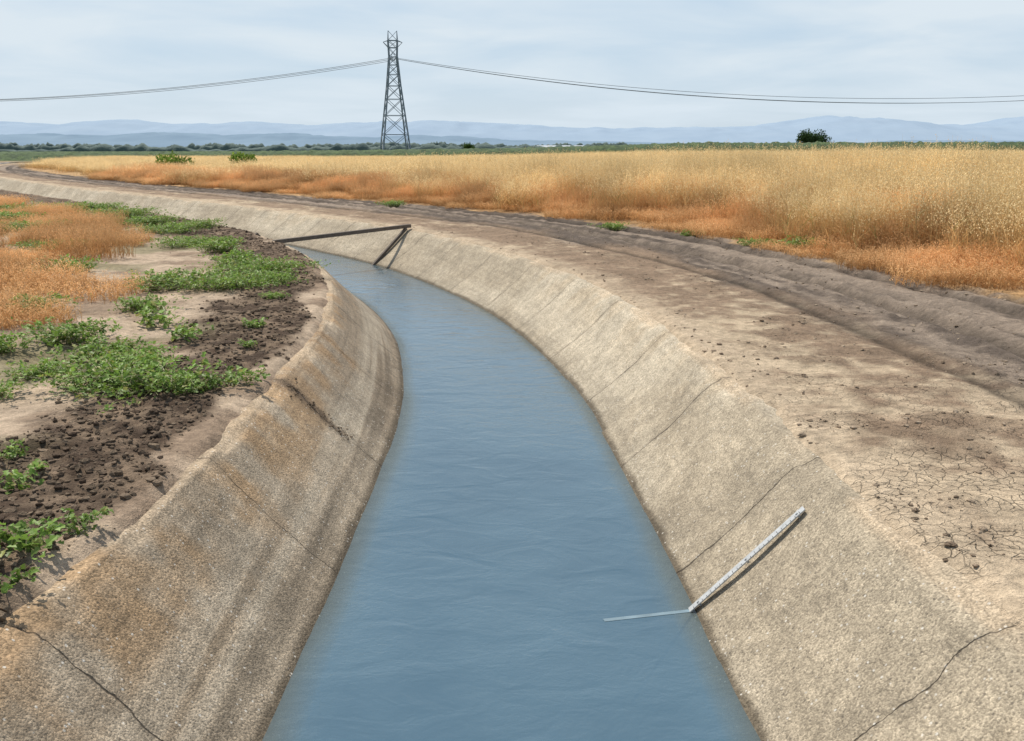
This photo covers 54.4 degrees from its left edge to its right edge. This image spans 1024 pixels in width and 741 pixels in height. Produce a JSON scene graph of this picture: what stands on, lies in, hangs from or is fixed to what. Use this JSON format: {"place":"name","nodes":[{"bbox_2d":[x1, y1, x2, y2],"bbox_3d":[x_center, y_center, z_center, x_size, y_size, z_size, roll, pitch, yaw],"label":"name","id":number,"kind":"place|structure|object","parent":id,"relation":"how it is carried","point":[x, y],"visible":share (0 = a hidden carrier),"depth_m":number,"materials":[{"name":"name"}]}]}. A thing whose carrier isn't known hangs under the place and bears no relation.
{"place":"outdoors","nodes":[
{"label":"outdoors","id":0,"kind":"place"},
{"bbox_2d":[263,244,759,740],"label":"water","id":1,"kind":"structure","parent":0,"point":[506,555],"depth_m":5.40,"materials":[{"name":"blue liquid"}]},
{"bbox_2d":[0,161,1023,628],"bbox_3d":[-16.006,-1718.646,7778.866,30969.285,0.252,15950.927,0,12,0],"label":"ground","id":2,"kind":"structure","parent":0,"point":[896,453],"depth_m":7.98,"materials":[{"name":"soil"}]},
{"bbox_2d":[0,438,29,458],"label":"leafy weed","id":3,"kind":"object","parent":2,"relation":"on","point":[11,449],"visible":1,"depth_m":5.23,"materials":[{"name":"green plant"}]},
{"bbox_2d":[0,377,37,399],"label":"leafy weed","id":4,"kind":"object","parent":2,"relation":"on","point":[3,389],"visible":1,"depth_m":6.56,"materials":[{"name":"green plant"}]},
{"bbox_2d":[0,201,48,211],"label":"leafy weed","id":5,"kind":"object","parent":2,"relation":"on","point":[8,207],"visible":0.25,"depth_m":24.52,"materials":[{"name":"green plant"}]},
{"bbox_2d":[0,458,48,494],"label":"leafy weed","id":6,"kind":"object","parent":2,"relation":"on","point":[36,463],"visible":0.95,"depth_m":4.77,"materials":[{"name":"green plant"}]},
{"bbox_2d":[0,330,53,354],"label":"leafy weed","id":7,"kind":"object","parent":2,"relation":"on","point":[4,345],"visible":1,"depth_m":7.85,"materials":[{"name":"green plant"}]},
{"bbox_2d":[0,551,54,592],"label":"leafy weed","id":8,"kind":"object","parent":2,"relation":"on","point":[14,579],"visible":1,"depth_m":3.70,"materials":[{"name":"green plant"}]},
{"bbox_2d":[0,210,55,221],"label":"leafy weed","id":9,"kind":"object","parent":2,"relation":"on","point":[11,214],"visible":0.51,"depth_m":21.59,"materials":[{"name":"green plant"}]},
{"bbox_2d":[0,516,64,556],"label":"leafy weed","id":10,"kind":"object","parent":2,"relation":"on","point":[25,543],"visible":1,"depth_m":3.98,"materials":[{"name":"green plant"}]},
{"bbox_2d":[0,218,71,231],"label":"leafy weed","id":11,"kind":"object","parent":2,"relation":"on","point":[23,226],"visible":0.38,"depth_m":19.62,"materials":[{"name":"green plant"}]},
{"bbox_2d":[0,358,72,380],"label":"leafy weed","id":12,"kind":"object","parent":2,"relation":"on","point":[42,368],"visible":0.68,"depth_m":7.12,"materials":[{"name":"green plant"}]},
{"bbox_2d":[6,291,91,314],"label":"leafy weed","id":13,"kind":"object","parent":2,"relation":"on","point":[55,299],"visible":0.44,"depth_m":9.80,"materials":[{"name":"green plant"}]},
{"bbox_2d":[9,238,96,251],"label":"leafy weed","id":14,"kind":"object","parent":2,"relation":"on","point":[31,245],"visible":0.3,"depth_m":15.94,"materials":[{"name":"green plant"}]},
{"bbox_2d":[17,254,106,272],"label":"leafy weed","id":15,"kind":"object","parent":2,"relation":"on","point":[78,265],"visible":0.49,"depth_m":13.20,"materials":[{"name":"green plant"}]},
{"bbox_2d":[24,506,113,535],"bbox_3d":[-1.887,0.640,4.254,0.316,0.097,0.215,0,12,1],"label":"leafy weed","id":16,"kind":"object","parent":2,"relation":"on","point":[94,513],"visible":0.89,"depth_m":4.23,"materials":[{"name":"green plant"}]},
{"bbox_2d":[11,316,127,346],"bbox_3d":[-3.743,-0.343,8.401,0.883,0.233,1.020,-7,14,-30],"label":"leafy weed","id":17,"kind":"object","parent":2,"relation":"on","point":[60,332],"visible":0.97,"depth_m":8.27,"materials":[{"name":"green plant"}]},
{"bbox_2d":[46,200,135,212],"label":"leafy weed","id":18,"kind":"object","parent":2,"relation":"on","point":[102,205],"visible":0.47,"depth_m":25.63,"materials":[{"name":"green plant"}]},
{"bbox_2d":[11,348,181,392],"bbox_3d":[-2.877,-0.013,6.943,1.112,0.246,1.161,-5,13,-21],"label":"leafy weed","id":19,"kind":"object","parent":2,"relation":"on","point":[59,376],"visible":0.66,"depth_m":6.74,"materials":[{"name":"green plant"}]},
{"bbox_2d":[39,331,167,367],"bbox_3d":[-3.131,-0.124,7.569,0.883,0.233,1.020,4,13,19],"label":"leafy weed","id":20,"kind":"object","parent":2,"relation":"on","point":[90,354],"visible":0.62,"depth_m":7.60,"materials":[{"name":"green plant"}]},
{"bbox_2d":[66,205,167,217],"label":"leafy weed","id":21,"kind":"object","parent":2,"relation":"on","point":[134,211],"visible":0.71,"depth_m":23.61,"materials":[{"name":"green plant"}]},
{"bbox_2d":[43,351,228,413],"bbox_3d":[-2.499,0.073,6.543,1.168,0.259,1.219,7,14,29],"label":"leafy weed","id":22,"kind":"object","parent":2,"relation":"on","point":[154,378],"visible":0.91,"depth_m":6.56,"materials":[{"name":"green plant"}]},
{"bbox_2d":[93,213,191,226],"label":"leafy weed","id":23,"kind":"object","parent":2,"relation":"on","point":[152,220],"visible":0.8,"depth_m":21.30,"materials":[{"name":"green plant"}]},
{"bbox_2d":[108,291,191,314],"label":"leafy weed","id":24,"kind":"object","parent":2,"relation":"on","point":[137,304],"visible":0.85,"depth_m":9.95,"materials":[{"name":"green plant"}]},
{"bbox_2d":[109,344,194,373],"bbox_3d":[-2.652,-0.082,7.326,0.646,0.179,0.821,-3,13,-14],"label":"leafy weed","id":25,"kind":"object","parent":2,"relation":"on","point":[130,354],"visible":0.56,"depth_m":7.28,"materials":[{"name":"green plant"}]},
{"bbox_2d":[134,300,178,328],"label":"leafy weed","id":26,"kind":"object","parent":2,"relation":"on","point":[145,311],"visible":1,"depth_m":9.18,"materials":[{"name":"green plant"}]},
{"bbox_2d":[123,267,215,291],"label":"leafy weed","id":27,"kind":"object","parent":2,"relation":"on","point":[166,282],"visible":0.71,"depth_m":11.53,"materials":[{"name":"green plant"}]},
{"bbox_2d":[125,221,216,235],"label":"leafy weed","id":28,"kind":"object","parent":2,"relation":"on","point":[168,228],"visible":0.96,"depth_m":19.08,"materials":[{"name":"green plant"}]},
{"bbox_2d":[154,150,195,165],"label":"green shrub","id":29,"kind":"object","parent":2,"relation":"on","point":[167,158],"visible":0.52,"depth_m":63.22,"materials":[{"name":"green plant"}]},
{"bbox_2d":[0,217,353,621],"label":"soil clods","id":30,"kind":"object","parent":2,"relation":"on","point":[117,471],"visible":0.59,"depth_m":5.67,"materials":[{"name":"brown soil"}]},
{"bbox_2d":[166,317,214,341],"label":"leafy weed","id":31,"kind":"object","parent":2,"relation":"on","point":[185,332],"visible":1,"depth_m":8.36,"materials":[{"name":"green plant"}]},
{"bbox_2d":[141,234,246,248],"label":"leafy weed","id":32,"kind":"object","parent":2,"relation":"on","point":[191,241],"visible":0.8,"depth_m":16.79,"materials":[{"name":"green plant"}]},
{"bbox_2d":[156,371,236,394],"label":"leafy weed","id":33,"kind":"object","parent":2,"relation":"on","point":[178,389],"visible":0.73,"depth_m":6.64,"materials":[{"name":"green plant"}]},
{"bbox_2d":[169,217,228,227],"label":"leafy weed","id":34,"kind":"object","parent":2,"relation":"on","point":[207,223],"visible":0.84,"depth_m":20.57,"materials":[{"name":"green plant"}]},
{"bbox_2d":[124,267,292,291],"bbox_3d":[-3.499,-1.042,11.590,1.904,0.221,1.711,-3,13,-13],"label":"leafy weed","id":35,"kind":"object","parent":2,"relation":"on","point":[228,281],"visible":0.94,"depth_m":11.44,"materials":[{"name":"green plant"}]},
{"bbox_2d":[173,237,247,252],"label":"leafy weed","id":36,"kind":"object","parent":2,"relation":"on","point":[215,247],"visible":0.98,"depth_m":15.43,"materials":[{"name":"green plant"}]},
{"bbox_2d":[202,235,244,243],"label":"leafy weed","id":37,"kind":"object","parent":2,"relation":"on","point":[219,238],"visible":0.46,"depth_m":16.86,"materials":[{"name":"green plant"}]},
{"bbox_2d":[198,248,264,265],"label":"leafy weed","id":38,"kind":"object","parent":2,"relation":"on","point":[232,253],"visible":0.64,"depth_m":13.70,"materials":[{"name":"green plant"}]},
{"bbox_2d":[228,151,257,165],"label":"green shrub","id":39,"kind":"object","parent":2,"relation":"on","point":[233,156],"visible":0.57,"depth_m":59.49,"materials":[{"name":"green plant"}]},
{"bbox_2d":[217,359,270,387],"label":"leafy weed","id":40,"kind":"object","parent":2,"relation":"on","point":[240,374],"visible":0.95,"depth_m":6.89,"materials":[{"name":"green plant"}]},
{"bbox_2d":[236,339,256,347],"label":"leafy weed","id":41,"kind":"object","parent":2,"relation":"on","point":[249,343],"visible":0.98,"depth_m":8.14,"materials":[{"name":"green plant"}]},
{"bbox_2d":[241,317,267,327],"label":"leafy weed","id":42,"kind":"object","parent":2,"relation":"on","point":[256,324],"visible":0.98,"depth_m":9.09,"materials":[{"name":"green plant"}]},
{"bbox_2d":[182,255,338,275],"bbox_3d":[-3.330,-1.343,12.903,1.711,0.221,1.904,8,15,31],"label":"leafy weed","id":43,"kind":"object","parent":2,"relation":"on","point":[268,264],"visible":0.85,"depth_m":12.93,"materials":[{"name":"green plant"}]},
{"bbox_2d":[219,268,308,286],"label":"leafy weed","id":44,"kind":"object","parent":2,"relation":"on","point":[283,278],"visible":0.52,"depth_m":12.08,"materials":[{"name":"green plant"}]},
{"bbox_2d":[258,290,291,298],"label":"leafy weed","id":45,"kind":"object","parent":2,"relation":"on","point":[269,295],"visible":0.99,"depth_m":10.86,"materials":[{"name":"green plant"}]},
{"bbox_2d":[0,142,632,151],"bbox_3d":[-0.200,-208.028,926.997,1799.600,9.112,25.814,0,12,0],"label":"distant tree line","id":46,"kind":"object","parent":2,"relation":"on","point":[175,147],"visible":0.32,"depth_m":922.44,"materials":[{"name":"green plant"}]},
{"bbox_2d":[377,199,405,206],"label":"leafy weed","id":47,"kind":"object","parent":2,"relation":"on","point":[392,204],"visible":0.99,"depth_m":28.36,"materials":[{"name":"green plant"}]},
{"bbox_2d":[0,141,963,150],"bbox_3d":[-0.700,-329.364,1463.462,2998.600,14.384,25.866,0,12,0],"label":"distant tree line","id":48,"kind":"object","parent":2,"relation":"on","point":[31,147],"visible":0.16,"depth_m":1459.73,"materials":[{"name":"green plant"}]},
{"bbox_2d":[0,141,1017,149],"bbox_3d":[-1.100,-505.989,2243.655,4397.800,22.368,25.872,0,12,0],"label":"distant tree line","id":49,"kind":"object","parent":2,"relation":"on","point":[193,146],"visible":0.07,"depth_m":2239.28,"materials":[{"name":"green plant"}]},
{"bbox_2d":[0,162,1023,740],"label":"canal lining","id":50,"kind":"object","parent":2,"relation":"in","point":[190,606],"visible":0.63,"depth_m":4.83,"materials":[{"name":"concrete"}]},
{"bbox_2d":[255,224,410,264],"bbox_3d":[-3.744,-2.327,19.845,1.372,1.016,3.696,9,16,36],"label":"timber check frame","id":51,"kind":"object","parent":50,"relation":"on","point":[404,227],"visible":0.59,"depth_m":19.66,"materials":[{"name":"wood"}]},
{"bbox_2d":[603,506,804,621],"bbox_3d":[0.958,0.962,5.013,1.012,0.558,0.101,-1,13,-6],"label":"staff gauge","id":52,"kind":"object","parent":50,"relation":"attached to","point":[748,557],"visible":1,"depth_m":5.03,"materials":[{"name":"metal"}]},
{"bbox_2d":[0,161,1023,329],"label":"dry brome grass","id":53,"kind":"structure","parent":2,"relation":"on","point":[933,263],"depth_m":17.10,"materials":[{"name":"plant"}]},
{"bbox_2d":[587,221,630,230],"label":"leafy weed","id":54,"kind":"object","parent":2,"relation":"on","point":[613,226],"visible":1,"depth_m":20.65,"materials":[{"name":"green plant"}]},
{"bbox_2d":[674,229,702,236],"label":"leafy weed","id":55,"kind":"object","parent":2,"relation":"on","point":[684,233],"visible":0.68,"depth_m":18.83,"materials":[{"name":"green plant"}]},
{"bbox_2d":[413,223,1023,567],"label":"soil crumbs","id":56,"kind":"object","parent":2,"relation":"on","point":[949,543],"visible":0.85,"depth_m":6.82,"materials":[{"name":"brown soil"}]},
{"bbox_2d":[732,236,774,246],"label":"leafy weed","id":57,"kind":"object","parent":2,"relation":"on","point":[751,241],"visible":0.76,"depth_m":16.81,"materials":[{"name":"green plant"}]},
{"bbox_2d":[772,235,832,249],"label":"leafy weed","id":58,"kind":"object","parent":2,"relation":"on","point":[795,241],"visible":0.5,"depth_m":16.08,"materials":[{"name":"green plant"}]},
{"bbox_2d":[0,115,1023,142],"bbox_3d":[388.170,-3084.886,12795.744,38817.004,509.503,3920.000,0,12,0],"label":"mountain range","id":59,"kind":"structure","parent":0,"point":[846,129],"depth_m":12681.60,"materials":[{"name":"blue stone"}]},
{"bbox_2d":[0,141,1023,162],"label":"crop field","id":60,"kind":"structure","parent":0,"point":[16,155],"depth_m":159.18,"materials":[{"name":"green plant"}]},
{"bbox_2d":[380,31,410,149],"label":"transmission tower","id":61,"kind":"structure","parent":60,"relation":"on","point":[386,102],"depth_m":346.06,"materials":[{"name":"metal"}]},
{"bbox_2d":[0,58,1023,102],"bbox_3d":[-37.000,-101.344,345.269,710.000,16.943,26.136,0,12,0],"label":"power lines","id":62,"kind":"object","parent":61,"relation":"attached to","point":[56,97],"visible":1,"depth_m":346.46,"materials":[{"name":"grey metal"}]},
{"bbox_2d":[462,142,475,148],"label":"roadside shrub","id":63,"kind":"object","parent":60,"relation":"on","point":[467,146],"visible":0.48,"depth_m":243.38,"materials":[{"name":"green plant"}]},
{"bbox_2d":[795,129,833,142],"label":"oak tree","id":64,"kind":"object","parent":60,"relation":"on","point":[805,137],"visible":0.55,"depth_m":290.33,"materials":[{"name":"green plant"}]},
{"bbox_2d":[0,132,1023,146],"bbox_3d":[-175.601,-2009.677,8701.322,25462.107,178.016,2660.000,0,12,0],"label":"foothills","id":65,"kind":"structure","parent":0,"point":[157,139],"depth_m":8677.94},
{"bbox_2d":[0,0,1023,128],"label":"sky","id":66,"kind":"structure","parent":0,"point":[946,52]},
{"bbox_2d":[13,134,1023,277],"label":"wild oat field","id":67,"kind":"structure","parent":0,"point":[986,172],"depth_m":22.73,"materials":[{"name":"beige plant"}]},
{"bbox_2d":[537,145,583,146],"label":"white barn","id":68,"kind":"structure","parent":0,"point":[555,145],"depth_m":1227.41,"materials":[{"name":"metal"}]}
]}

